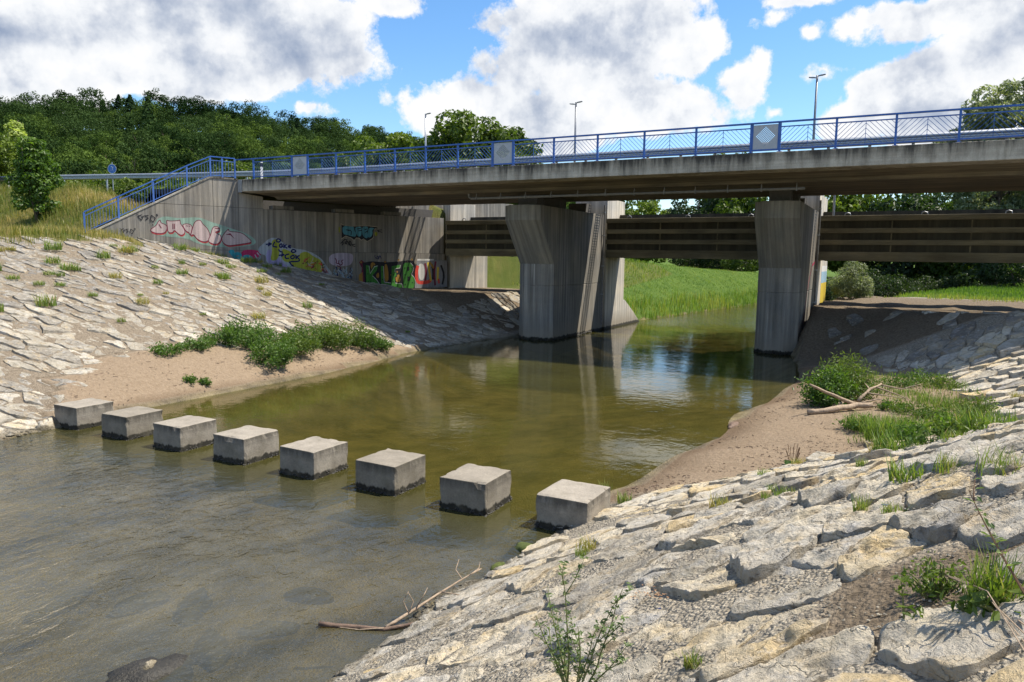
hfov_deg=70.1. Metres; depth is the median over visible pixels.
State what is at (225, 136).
forest tree
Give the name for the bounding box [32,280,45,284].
weed tuft
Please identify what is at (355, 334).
weed clump
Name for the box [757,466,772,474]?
weed tuft
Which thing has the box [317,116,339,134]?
forest tree
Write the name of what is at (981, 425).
weed clump
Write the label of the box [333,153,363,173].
lime tree
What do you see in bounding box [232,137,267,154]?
forest tree
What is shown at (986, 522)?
bramble shoot
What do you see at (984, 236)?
girder bridge
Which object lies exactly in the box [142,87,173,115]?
forest tree
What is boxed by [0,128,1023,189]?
guardrail
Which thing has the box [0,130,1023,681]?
ground
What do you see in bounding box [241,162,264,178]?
forest tree
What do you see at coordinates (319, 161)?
forest tree
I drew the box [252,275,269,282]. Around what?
weed tuft
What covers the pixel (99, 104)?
forest tree
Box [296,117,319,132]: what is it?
forest tree
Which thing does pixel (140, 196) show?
bush
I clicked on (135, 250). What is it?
weed tuft
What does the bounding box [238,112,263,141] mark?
forest tree
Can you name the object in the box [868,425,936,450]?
grass tuft
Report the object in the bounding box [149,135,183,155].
forest tree
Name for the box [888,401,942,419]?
weed clump
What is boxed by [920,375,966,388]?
weed clump
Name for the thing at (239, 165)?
roadside bush
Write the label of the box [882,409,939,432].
grass tuft
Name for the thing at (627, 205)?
riverside tree
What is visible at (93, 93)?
forest tree
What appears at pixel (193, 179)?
forest tree
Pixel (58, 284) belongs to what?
weed tuft
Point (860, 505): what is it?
grass tuft
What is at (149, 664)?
pale rock
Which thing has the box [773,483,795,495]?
weed tuft
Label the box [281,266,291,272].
weed tuft
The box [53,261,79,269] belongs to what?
weed tuft
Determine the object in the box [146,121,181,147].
forest tree
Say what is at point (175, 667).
submerged boulder
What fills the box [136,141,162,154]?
forest tree
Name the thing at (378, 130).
forest tree
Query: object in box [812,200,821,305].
downpipe
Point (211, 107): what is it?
forest tree
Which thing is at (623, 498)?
weed tuft
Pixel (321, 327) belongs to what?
weed clump
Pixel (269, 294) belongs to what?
weed tuft
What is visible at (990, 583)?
grass tuft
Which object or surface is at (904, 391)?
grass tuft
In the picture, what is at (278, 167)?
forest tree
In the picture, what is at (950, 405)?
grass tuft
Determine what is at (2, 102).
forest tree
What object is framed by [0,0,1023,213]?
sky
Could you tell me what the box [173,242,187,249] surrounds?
weed tuft
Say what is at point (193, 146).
forest tree
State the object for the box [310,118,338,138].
forest tree
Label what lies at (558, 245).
road bridge
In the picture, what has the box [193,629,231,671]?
submerged boulder
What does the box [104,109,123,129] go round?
forest tree
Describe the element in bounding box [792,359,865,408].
leafy bush
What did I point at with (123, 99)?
forest tree
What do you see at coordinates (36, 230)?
meadow grass
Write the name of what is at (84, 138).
forest tree
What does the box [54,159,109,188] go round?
forest tree
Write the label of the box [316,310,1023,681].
stone bank
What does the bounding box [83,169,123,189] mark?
roadside bush
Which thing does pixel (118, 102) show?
forest tree
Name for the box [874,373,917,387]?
weed clump
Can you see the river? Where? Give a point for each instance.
(204, 619)
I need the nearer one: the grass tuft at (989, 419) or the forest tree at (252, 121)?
the grass tuft at (989, 419)
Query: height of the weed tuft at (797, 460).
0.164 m
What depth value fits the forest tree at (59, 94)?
290.98 m
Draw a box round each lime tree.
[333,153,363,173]
[351,131,417,172]
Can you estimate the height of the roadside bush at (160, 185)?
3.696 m
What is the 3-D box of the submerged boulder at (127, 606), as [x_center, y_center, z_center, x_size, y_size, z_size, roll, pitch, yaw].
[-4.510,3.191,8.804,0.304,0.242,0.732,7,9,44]
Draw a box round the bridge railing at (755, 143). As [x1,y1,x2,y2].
[236,104,1023,178]
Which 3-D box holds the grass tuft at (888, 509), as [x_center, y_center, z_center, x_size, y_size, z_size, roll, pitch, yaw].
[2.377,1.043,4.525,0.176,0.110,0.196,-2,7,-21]
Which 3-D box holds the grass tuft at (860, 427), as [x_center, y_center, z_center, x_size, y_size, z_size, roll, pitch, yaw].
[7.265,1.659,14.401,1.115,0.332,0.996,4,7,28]
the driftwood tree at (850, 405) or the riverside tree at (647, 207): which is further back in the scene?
the riverside tree at (647, 207)
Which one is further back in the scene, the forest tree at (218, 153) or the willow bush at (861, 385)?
the forest tree at (218, 153)
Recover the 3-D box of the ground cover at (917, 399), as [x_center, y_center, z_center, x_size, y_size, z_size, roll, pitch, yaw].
[9.418,1.407,17.026,3.175,0.506,9.623,4,7,28]
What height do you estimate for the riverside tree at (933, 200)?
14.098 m
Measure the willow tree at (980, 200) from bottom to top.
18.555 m
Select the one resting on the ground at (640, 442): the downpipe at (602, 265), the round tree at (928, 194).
the round tree at (928, 194)
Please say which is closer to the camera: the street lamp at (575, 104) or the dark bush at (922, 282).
the street lamp at (575, 104)
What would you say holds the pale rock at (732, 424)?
on the ground at (640, 442)
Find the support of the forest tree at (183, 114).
on the ground at (640, 442)
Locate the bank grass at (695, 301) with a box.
[517,258,837,320]
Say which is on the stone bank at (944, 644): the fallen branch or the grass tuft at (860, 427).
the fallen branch
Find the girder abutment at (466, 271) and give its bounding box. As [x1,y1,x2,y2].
[443,205,486,287]
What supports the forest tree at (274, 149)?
on the ground at (640, 442)
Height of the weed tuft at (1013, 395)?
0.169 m
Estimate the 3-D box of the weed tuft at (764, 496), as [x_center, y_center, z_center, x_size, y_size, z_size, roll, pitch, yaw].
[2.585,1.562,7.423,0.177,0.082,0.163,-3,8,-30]
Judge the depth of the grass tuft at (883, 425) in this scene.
13.20 m
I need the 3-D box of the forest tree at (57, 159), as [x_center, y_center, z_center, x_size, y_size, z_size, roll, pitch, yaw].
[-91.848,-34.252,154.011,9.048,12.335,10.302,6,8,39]
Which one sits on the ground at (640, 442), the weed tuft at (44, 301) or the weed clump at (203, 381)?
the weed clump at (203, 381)
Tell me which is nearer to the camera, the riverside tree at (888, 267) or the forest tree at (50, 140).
the riverside tree at (888, 267)
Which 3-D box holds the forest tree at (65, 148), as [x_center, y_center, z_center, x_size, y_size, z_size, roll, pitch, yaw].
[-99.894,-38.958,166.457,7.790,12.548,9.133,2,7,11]
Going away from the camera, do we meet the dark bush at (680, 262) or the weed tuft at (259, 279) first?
the weed tuft at (259, 279)
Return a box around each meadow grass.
[0,180,150,245]
[876,283,1023,302]
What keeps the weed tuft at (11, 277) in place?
on the stone bank at (50, 328)
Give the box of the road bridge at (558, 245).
[238,139,1023,369]
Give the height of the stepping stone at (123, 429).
1.238 m
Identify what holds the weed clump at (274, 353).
on the ground at (640, 442)
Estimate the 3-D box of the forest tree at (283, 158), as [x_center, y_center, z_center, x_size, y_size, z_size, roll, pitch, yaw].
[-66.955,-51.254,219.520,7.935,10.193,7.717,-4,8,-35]
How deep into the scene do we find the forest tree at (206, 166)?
161.58 m
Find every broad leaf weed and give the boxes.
[939,590,977,612]
[966,574,1023,621]
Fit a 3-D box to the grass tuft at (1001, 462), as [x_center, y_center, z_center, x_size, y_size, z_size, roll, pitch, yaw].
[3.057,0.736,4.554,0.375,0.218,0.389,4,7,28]
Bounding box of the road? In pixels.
[108,188,270,197]
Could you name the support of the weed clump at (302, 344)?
on the ground at (640, 442)
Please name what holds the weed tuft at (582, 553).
on the stone bank at (944, 644)
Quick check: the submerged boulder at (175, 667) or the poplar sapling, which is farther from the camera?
the poplar sapling
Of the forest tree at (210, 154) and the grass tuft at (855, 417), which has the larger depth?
the forest tree at (210, 154)
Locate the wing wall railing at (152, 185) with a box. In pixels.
[83,156,235,232]
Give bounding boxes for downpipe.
[600,205,605,324]
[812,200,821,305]
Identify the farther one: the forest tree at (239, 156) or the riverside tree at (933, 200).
the forest tree at (239, 156)
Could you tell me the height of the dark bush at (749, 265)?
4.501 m
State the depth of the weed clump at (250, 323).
23.84 m
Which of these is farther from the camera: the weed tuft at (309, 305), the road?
the road
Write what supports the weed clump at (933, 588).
on the ground at (640, 442)
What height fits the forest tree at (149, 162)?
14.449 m
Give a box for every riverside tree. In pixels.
[621,200,641,213]
[625,200,670,262]
[666,198,724,266]
[694,197,768,270]
[824,194,893,272]
[856,193,944,292]
[902,192,968,283]
[915,194,991,287]
[963,192,1022,283]
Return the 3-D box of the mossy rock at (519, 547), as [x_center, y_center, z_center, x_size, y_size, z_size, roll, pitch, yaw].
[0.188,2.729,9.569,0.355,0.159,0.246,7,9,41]
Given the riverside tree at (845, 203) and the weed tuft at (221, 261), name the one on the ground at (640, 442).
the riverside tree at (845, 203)
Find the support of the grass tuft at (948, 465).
on the ground at (640, 442)
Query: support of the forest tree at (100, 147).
on the ground at (640, 442)
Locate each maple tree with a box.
[407,109,543,204]
[503,126,536,164]
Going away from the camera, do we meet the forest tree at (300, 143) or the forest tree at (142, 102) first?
the forest tree at (300, 143)
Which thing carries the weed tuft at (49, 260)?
on the stone bank at (50, 328)
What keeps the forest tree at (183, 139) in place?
on the ground at (640, 442)
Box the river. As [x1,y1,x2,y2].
[0,295,894,680]
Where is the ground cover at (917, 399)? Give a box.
[841,370,996,443]
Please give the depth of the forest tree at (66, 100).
273.10 m
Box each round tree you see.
[696,152,767,269]
[897,193,934,267]
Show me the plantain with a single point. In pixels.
(788, 461)
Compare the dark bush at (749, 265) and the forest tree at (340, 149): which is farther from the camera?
the forest tree at (340, 149)
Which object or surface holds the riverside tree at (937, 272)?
on the ground at (640, 442)
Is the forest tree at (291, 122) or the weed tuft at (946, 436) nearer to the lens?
the weed tuft at (946, 436)
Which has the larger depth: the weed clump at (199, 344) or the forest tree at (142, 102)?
the forest tree at (142, 102)
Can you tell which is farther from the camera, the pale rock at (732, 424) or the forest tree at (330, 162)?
the forest tree at (330, 162)
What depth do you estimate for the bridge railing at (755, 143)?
26.70 m
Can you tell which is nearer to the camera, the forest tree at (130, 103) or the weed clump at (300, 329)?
the weed clump at (300, 329)
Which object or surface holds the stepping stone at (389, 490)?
on the ground at (640, 442)
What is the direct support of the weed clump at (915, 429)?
on the ground at (640, 442)
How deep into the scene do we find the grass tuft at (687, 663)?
3.57 m
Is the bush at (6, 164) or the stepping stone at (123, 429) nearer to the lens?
the stepping stone at (123, 429)
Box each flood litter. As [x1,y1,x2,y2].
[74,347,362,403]
[626,388,982,495]
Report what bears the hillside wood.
on the ground at (640, 442)
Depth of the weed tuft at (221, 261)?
33.16 m
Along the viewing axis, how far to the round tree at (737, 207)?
90.20 m
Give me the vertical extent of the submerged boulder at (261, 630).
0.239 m
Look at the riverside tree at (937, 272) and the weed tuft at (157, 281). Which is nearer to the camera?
the weed tuft at (157, 281)
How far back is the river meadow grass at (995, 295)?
44.96 m
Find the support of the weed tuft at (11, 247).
on the stone bank at (50, 328)
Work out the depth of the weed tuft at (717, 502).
7.61 m
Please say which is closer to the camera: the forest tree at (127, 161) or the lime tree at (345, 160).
the lime tree at (345, 160)
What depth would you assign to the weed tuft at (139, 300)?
24.32 m
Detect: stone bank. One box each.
[0,236,519,444]
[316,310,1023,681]
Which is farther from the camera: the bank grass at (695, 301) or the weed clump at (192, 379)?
the bank grass at (695, 301)
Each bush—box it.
[0,132,17,175]
[3,136,64,222]
[56,174,96,188]
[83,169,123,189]
[109,182,145,189]
[115,177,149,204]
[142,171,191,188]
[212,159,256,179]
[667,259,706,267]
[693,259,742,269]
[720,259,758,271]
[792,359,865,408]
[801,347,887,403]
[825,277,872,300]
[839,268,888,288]
[868,273,924,296]
[892,275,947,295]
[925,274,973,290]
[948,268,1022,288]
[974,263,1023,287]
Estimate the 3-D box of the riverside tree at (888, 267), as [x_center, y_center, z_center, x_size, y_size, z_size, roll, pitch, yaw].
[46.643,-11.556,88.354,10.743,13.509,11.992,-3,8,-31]
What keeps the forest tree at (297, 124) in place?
on the ground at (640, 442)
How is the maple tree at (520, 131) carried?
on the ground at (640, 442)
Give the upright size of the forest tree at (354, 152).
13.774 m
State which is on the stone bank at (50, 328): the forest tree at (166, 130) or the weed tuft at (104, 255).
the weed tuft at (104, 255)
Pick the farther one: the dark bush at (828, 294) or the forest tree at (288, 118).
the forest tree at (288, 118)
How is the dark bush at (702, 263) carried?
on the ground at (640, 442)
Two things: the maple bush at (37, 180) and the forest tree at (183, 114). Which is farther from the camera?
the forest tree at (183, 114)
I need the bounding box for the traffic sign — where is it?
[108,162,115,189]
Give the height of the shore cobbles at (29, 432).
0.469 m
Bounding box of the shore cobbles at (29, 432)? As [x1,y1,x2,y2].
[1,419,62,448]
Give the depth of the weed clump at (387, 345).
27.46 m
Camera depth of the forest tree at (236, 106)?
319.07 m
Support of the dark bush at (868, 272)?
on the ground at (640, 442)
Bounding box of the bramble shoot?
[964,470,1023,593]
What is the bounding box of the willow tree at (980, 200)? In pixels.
[931,77,1023,285]
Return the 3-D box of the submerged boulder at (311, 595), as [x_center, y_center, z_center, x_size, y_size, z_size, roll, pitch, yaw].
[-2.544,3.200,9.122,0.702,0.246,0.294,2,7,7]
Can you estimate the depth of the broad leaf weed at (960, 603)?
2.93 m
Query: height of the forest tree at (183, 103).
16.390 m
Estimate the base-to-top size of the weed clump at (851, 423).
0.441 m
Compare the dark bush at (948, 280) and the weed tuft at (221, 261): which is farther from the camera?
the dark bush at (948, 280)
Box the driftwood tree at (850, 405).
[807,379,920,414]
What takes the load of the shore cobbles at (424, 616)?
on the ground at (640, 442)
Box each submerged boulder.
[23,586,92,623]
[105,653,194,681]
[106,590,170,617]
[174,588,212,620]
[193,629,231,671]
[238,620,300,639]
[284,587,333,604]
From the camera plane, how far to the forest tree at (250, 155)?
199.22 m
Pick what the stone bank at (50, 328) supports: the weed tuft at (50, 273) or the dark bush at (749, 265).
the weed tuft at (50, 273)
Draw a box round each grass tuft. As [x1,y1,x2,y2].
[674,645,705,669]
[839,408,878,430]
[850,491,871,511]
[853,414,905,433]
[856,408,931,441]
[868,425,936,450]
[880,500,911,513]
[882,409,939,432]
[890,386,928,396]
[905,414,939,431]
[909,392,958,406]
[928,449,965,474]
[935,397,981,413]
[942,402,1022,429]
[946,538,1023,608]
[966,438,1023,475]
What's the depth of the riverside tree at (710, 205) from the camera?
103.03 m
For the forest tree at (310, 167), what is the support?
on the ground at (640, 442)
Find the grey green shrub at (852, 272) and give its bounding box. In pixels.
[828,261,873,298]
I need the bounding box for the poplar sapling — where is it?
[0,120,27,188]
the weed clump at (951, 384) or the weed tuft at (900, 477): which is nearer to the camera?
the weed tuft at (900, 477)
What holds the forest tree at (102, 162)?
on the ground at (640, 442)
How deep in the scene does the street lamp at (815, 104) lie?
31.94 m
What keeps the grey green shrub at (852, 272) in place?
on the ground at (640, 442)
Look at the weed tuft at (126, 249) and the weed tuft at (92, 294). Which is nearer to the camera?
the weed tuft at (92, 294)
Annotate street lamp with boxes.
[425,113,430,145]
[569,101,582,161]
[809,74,825,149]
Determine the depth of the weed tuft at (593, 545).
7.73 m
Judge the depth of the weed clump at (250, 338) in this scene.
23.01 m
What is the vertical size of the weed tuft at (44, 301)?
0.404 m
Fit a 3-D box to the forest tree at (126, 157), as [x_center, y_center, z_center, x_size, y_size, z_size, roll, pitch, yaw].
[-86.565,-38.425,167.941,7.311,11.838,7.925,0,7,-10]
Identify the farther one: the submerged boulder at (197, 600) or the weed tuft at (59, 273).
the weed tuft at (59, 273)
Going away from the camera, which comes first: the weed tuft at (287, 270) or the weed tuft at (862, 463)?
the weed tuft at (862, 463)
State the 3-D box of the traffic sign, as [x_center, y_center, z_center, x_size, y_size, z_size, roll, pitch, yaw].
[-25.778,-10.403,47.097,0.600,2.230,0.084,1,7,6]
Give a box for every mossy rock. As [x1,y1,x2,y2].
[490,562,504,569]
[514,542,530,553]
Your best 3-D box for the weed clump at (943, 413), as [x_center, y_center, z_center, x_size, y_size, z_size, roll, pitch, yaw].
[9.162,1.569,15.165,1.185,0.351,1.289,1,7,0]
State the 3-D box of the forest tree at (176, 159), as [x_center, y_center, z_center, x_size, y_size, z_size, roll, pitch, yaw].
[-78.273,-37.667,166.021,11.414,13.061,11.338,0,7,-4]
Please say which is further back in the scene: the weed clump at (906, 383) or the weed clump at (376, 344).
the weed clump at (376, 344)
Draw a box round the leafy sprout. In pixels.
[891,574,923,618]
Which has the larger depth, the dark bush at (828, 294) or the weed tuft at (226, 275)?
the dark bush at (828, 294)
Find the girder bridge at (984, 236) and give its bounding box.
[445,195,1023,339]
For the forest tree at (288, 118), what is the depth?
325.25 m
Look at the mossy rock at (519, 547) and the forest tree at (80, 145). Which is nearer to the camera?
the mossy rock at (519, 547)
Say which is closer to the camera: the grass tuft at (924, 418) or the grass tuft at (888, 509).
the grass tuft at (888, 509)
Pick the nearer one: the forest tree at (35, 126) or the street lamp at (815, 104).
the street lamp at (815, 104)
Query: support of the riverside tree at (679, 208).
on the ground at (640, 442)
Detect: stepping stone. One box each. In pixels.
[54,398,113,437]
[101,406,162,464]
[152,415,216,478]
[212,425,279,490]
[278,436,349,509]
[354,448,426,526]
[439,463,511,549]
[534,479,609,537]
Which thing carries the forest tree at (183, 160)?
on the ground at (640, 442)
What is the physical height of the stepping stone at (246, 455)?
1.237 m
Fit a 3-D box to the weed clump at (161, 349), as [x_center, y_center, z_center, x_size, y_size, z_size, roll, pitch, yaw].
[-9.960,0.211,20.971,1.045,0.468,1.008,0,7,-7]
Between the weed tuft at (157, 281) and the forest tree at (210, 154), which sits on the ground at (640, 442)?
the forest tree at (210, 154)
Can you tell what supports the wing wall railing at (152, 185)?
on the bridge abutment at (400, 246)
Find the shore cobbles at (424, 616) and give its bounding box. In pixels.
[312,514,598,681]
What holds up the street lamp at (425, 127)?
on the road bridge at (558, 245)
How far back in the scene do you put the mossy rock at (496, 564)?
8.98 m
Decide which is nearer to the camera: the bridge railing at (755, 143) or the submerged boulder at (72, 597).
the submerged boulder at (72, 597)
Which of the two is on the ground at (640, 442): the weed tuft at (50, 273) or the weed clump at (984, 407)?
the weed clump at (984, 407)
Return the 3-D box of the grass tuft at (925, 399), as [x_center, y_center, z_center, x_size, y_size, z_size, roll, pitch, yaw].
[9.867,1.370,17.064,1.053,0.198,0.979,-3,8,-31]
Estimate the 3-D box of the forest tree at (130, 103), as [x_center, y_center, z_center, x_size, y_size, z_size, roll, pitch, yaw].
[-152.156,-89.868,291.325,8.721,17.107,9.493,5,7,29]
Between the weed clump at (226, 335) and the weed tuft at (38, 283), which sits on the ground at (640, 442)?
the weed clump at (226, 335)
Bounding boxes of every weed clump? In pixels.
[147,341,185,356]
[177,336,213,350]
[182,374,197,383]
[193,322,244,347]
[197,377,212,385]
[218,313,272,341]
[230,324,296,353]
[245,339,300,368]
[273,327,324,355]
[274,319,330,345]
[306,325,351,350]
[307,316,334,332]
[317,317,378,347]
[352,328,387,350]
[372,339,394,350]
[832,411,880,432]
[873,396,910,411]
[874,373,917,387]
[885,426,933,439]
[887,416,970,444]
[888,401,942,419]
[896,366,949,385]
[900,548,980,602]
[914,407,981,422]
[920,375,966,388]
[921,414,988,437]
[948,392,1002,414]
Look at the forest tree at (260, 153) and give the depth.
187.06 m
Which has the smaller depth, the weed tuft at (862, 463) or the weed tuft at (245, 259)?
the weed tuft at (862, 463)
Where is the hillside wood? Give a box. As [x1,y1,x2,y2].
[0,95,566,202]
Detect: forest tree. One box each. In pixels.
[0,99,16,112]
[0,112,47,140]
[11,90,51,106]
[23,101,58,118]
[26,129,60,161]
[44,95,86,124]
[52,89,84,112]
[52,136,93,165]
[52,142,93,174]
[54,149,104,174]
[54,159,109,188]
[63,152,123,185]
[65,135,93,150]
[75,87,111,130]
[81,98,115,119]
[85,130,124,162]
[91,143,117,173]
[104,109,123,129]
[106,97,140,110]
[106,141,164,185]
[112,94,123,127]
[114,150,143,172]
[119,148,144,179]
[121,127,159,152]
[122,94,141,130]
[123,101,138,125]
[131,99,164,125]
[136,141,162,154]
[137,146,189,182]
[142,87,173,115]
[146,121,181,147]
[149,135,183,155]
[151,148,178,179]
[164,109,181,125]
[167,149,206,171]
[168,96,191,119]
[168,132,211,163]
[175,96,200,118]
[176,95,212,126]
[177,133,215,151]
[178,113,200,126]
[178,131,228,171]
[180,151,217,169]
[180,162,212,181]
[188,178,203,184]
[203,106,244,129]
[207,100,238,124]
[207,131,231,148]
[212,129,240,155]
[223,150,268,169]
[229,100,262,117]
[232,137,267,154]
[233,151,268,167]
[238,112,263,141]
[241,149,283,169]
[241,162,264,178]
[260,163,302,177]
[264,146,283,163]
[274,109,297,125]
[277,154,296,168]
[282,135,317,162]
[285,119,307,135]
[285,141,319,162]
[288,156,321,175]
[295,118,302,134]
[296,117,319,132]
[306,115,332,132]
[309,158,328,175]
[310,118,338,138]
[313,138,349,166]
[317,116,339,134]
[322,157,343,174]
[329,118,355,142]
[348,146,365,160]
[358,124,385,139]
[361,126,385,147]
[368,127,388,141]
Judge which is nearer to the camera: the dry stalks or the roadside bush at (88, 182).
the dry stalks
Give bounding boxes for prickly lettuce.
[531,556,633,681]
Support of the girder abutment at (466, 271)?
on the ground at (640, 442)
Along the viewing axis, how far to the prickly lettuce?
3.63 m
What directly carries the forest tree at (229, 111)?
on the ground at (640, 442)
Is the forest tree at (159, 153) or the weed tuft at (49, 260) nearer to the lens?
the weed tuft at (49, 260)
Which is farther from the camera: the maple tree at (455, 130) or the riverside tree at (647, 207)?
the riverside tree at (647, 207)
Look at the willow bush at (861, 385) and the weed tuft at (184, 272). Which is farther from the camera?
the weed tuft at (184, 272)
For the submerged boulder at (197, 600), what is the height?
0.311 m
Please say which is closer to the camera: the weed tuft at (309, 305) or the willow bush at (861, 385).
the willow bush at (861, 385)
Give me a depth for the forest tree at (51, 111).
267.42 m
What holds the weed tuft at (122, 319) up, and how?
on the stone bank at (50, 328)
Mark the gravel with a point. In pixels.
(822, 609)
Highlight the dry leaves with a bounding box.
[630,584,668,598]
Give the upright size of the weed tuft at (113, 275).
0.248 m
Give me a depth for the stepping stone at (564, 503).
10.25 m
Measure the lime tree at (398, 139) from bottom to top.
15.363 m
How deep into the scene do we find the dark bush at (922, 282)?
79.20 m
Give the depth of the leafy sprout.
3.01 m
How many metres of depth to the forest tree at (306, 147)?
225.34 m
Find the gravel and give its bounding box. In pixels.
[339,437,1023,681]
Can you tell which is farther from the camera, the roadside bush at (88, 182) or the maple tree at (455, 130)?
the maple tree at (455, 130)
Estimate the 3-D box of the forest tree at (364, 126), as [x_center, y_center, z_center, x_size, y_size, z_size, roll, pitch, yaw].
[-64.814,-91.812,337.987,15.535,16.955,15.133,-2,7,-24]
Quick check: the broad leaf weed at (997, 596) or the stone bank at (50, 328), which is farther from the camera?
the stone bank at (50, 328)
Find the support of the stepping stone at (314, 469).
on the ground at (640, 442)
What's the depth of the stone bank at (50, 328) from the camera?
26.11 m
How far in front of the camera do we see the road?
42.49 m
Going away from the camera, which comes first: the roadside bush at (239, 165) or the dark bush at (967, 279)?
the roadside bush at (239, 165)
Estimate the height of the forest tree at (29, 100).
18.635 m
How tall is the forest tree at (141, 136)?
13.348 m
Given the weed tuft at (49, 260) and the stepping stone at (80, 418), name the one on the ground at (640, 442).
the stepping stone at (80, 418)
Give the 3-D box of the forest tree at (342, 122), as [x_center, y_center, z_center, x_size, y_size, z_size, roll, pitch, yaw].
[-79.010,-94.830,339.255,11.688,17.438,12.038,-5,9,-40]
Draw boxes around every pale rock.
[143,660,156,669]
[728,422,738,428]
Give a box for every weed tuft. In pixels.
[4,274,19,278]
[5,246,15,250]
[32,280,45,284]
[32,293,56,306]
[43,239,63,249]
[43,255,63,262]
[43,271,56,274]
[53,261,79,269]
[54,282,65,285]
[56,271,65,275]
[88,292,98,295]
[95,249,110,258]
[103,272,122,277]
[116,246,134,252]
[117,317,125,321]
[121,244,141,251]
[134,297,149,303]
[151,279,163,283]
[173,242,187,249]
[175,268,188,273]
[214,258,229,263]
[216,273,230,278]
[240,256,254,262]
[251,310,268,318]
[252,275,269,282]
[261,263,271,266]
[261,290,271,295]
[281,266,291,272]
[302,301,313,307]
[572,532,597,551]
[574,545,591,556]
[616,487,631,503]
[706,490,736,507]
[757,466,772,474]
[760,491,770,498]
[763,483,775,492]
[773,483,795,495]
[787,456,806,463]
[855,457,876,466]
[883,452,928,483]
[938,427,964,441]
[1006,390,1022,397]
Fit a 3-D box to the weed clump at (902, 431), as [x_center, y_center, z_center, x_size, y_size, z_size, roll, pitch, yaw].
[4.912,1.028,8.388,1.075,0.372,1.087,4,7,28]
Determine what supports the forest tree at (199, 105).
on the ground at (640, 442)
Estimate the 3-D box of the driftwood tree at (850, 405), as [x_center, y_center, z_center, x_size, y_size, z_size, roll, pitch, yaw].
[8.038,1.267,16.841,2.994,0.684,1.414,-4,8,-38]
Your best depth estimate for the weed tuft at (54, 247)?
26.61 m
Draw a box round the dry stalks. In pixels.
[924,567,1023,650]
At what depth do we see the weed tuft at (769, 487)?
7.80 m
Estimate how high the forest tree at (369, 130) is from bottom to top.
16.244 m
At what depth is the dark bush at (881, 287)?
76.98 m
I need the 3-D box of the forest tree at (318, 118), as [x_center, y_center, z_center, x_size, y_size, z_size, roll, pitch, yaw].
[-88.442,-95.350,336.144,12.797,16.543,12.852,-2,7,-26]
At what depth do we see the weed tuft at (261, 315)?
26.61 m
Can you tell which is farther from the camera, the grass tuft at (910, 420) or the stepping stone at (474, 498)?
the grass tuft at (910, 420)
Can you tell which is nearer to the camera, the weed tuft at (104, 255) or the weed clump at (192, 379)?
the weed clump at (192, 379)
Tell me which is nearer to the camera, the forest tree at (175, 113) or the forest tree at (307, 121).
the forest tree at (175, 113)
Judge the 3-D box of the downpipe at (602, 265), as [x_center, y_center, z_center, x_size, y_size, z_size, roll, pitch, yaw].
[4.804,-4.003,38.658,0.155,6.300,0.120,4,7,28]
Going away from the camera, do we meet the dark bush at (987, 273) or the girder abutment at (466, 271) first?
the girder abutment at (466, 271)
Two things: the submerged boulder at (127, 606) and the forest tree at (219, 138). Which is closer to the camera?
the submerged boulder at (127, 606)
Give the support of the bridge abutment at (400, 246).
on the ground at (640, 442)
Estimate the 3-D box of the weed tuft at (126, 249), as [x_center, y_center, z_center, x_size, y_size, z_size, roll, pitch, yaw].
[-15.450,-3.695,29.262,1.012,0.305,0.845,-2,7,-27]
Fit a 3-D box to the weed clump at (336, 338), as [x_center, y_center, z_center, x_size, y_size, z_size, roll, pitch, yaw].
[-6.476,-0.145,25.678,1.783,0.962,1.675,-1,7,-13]
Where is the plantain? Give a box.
[784,444,799,463]
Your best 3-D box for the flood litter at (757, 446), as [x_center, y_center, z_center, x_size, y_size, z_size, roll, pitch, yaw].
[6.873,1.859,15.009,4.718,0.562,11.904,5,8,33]
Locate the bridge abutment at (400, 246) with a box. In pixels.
[88,176,512,288]
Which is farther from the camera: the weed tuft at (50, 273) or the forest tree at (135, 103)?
the forest tree at (135, 103)
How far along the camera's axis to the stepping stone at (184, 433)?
14.25 m
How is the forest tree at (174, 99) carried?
on the ground at (640, 442)
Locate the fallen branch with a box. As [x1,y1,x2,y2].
[318,560,481,630]
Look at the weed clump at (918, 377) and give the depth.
20.06 m
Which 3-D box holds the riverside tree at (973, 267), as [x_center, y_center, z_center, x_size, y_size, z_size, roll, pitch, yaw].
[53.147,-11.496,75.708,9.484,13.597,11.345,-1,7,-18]
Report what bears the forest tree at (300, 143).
on the ground at (640, 442)
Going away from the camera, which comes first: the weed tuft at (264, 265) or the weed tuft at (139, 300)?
the weed tuft at (139, 300)
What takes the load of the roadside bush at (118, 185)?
on the ground at (640, 442)
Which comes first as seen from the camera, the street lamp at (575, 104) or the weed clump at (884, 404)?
the weed clump at (884, 404)

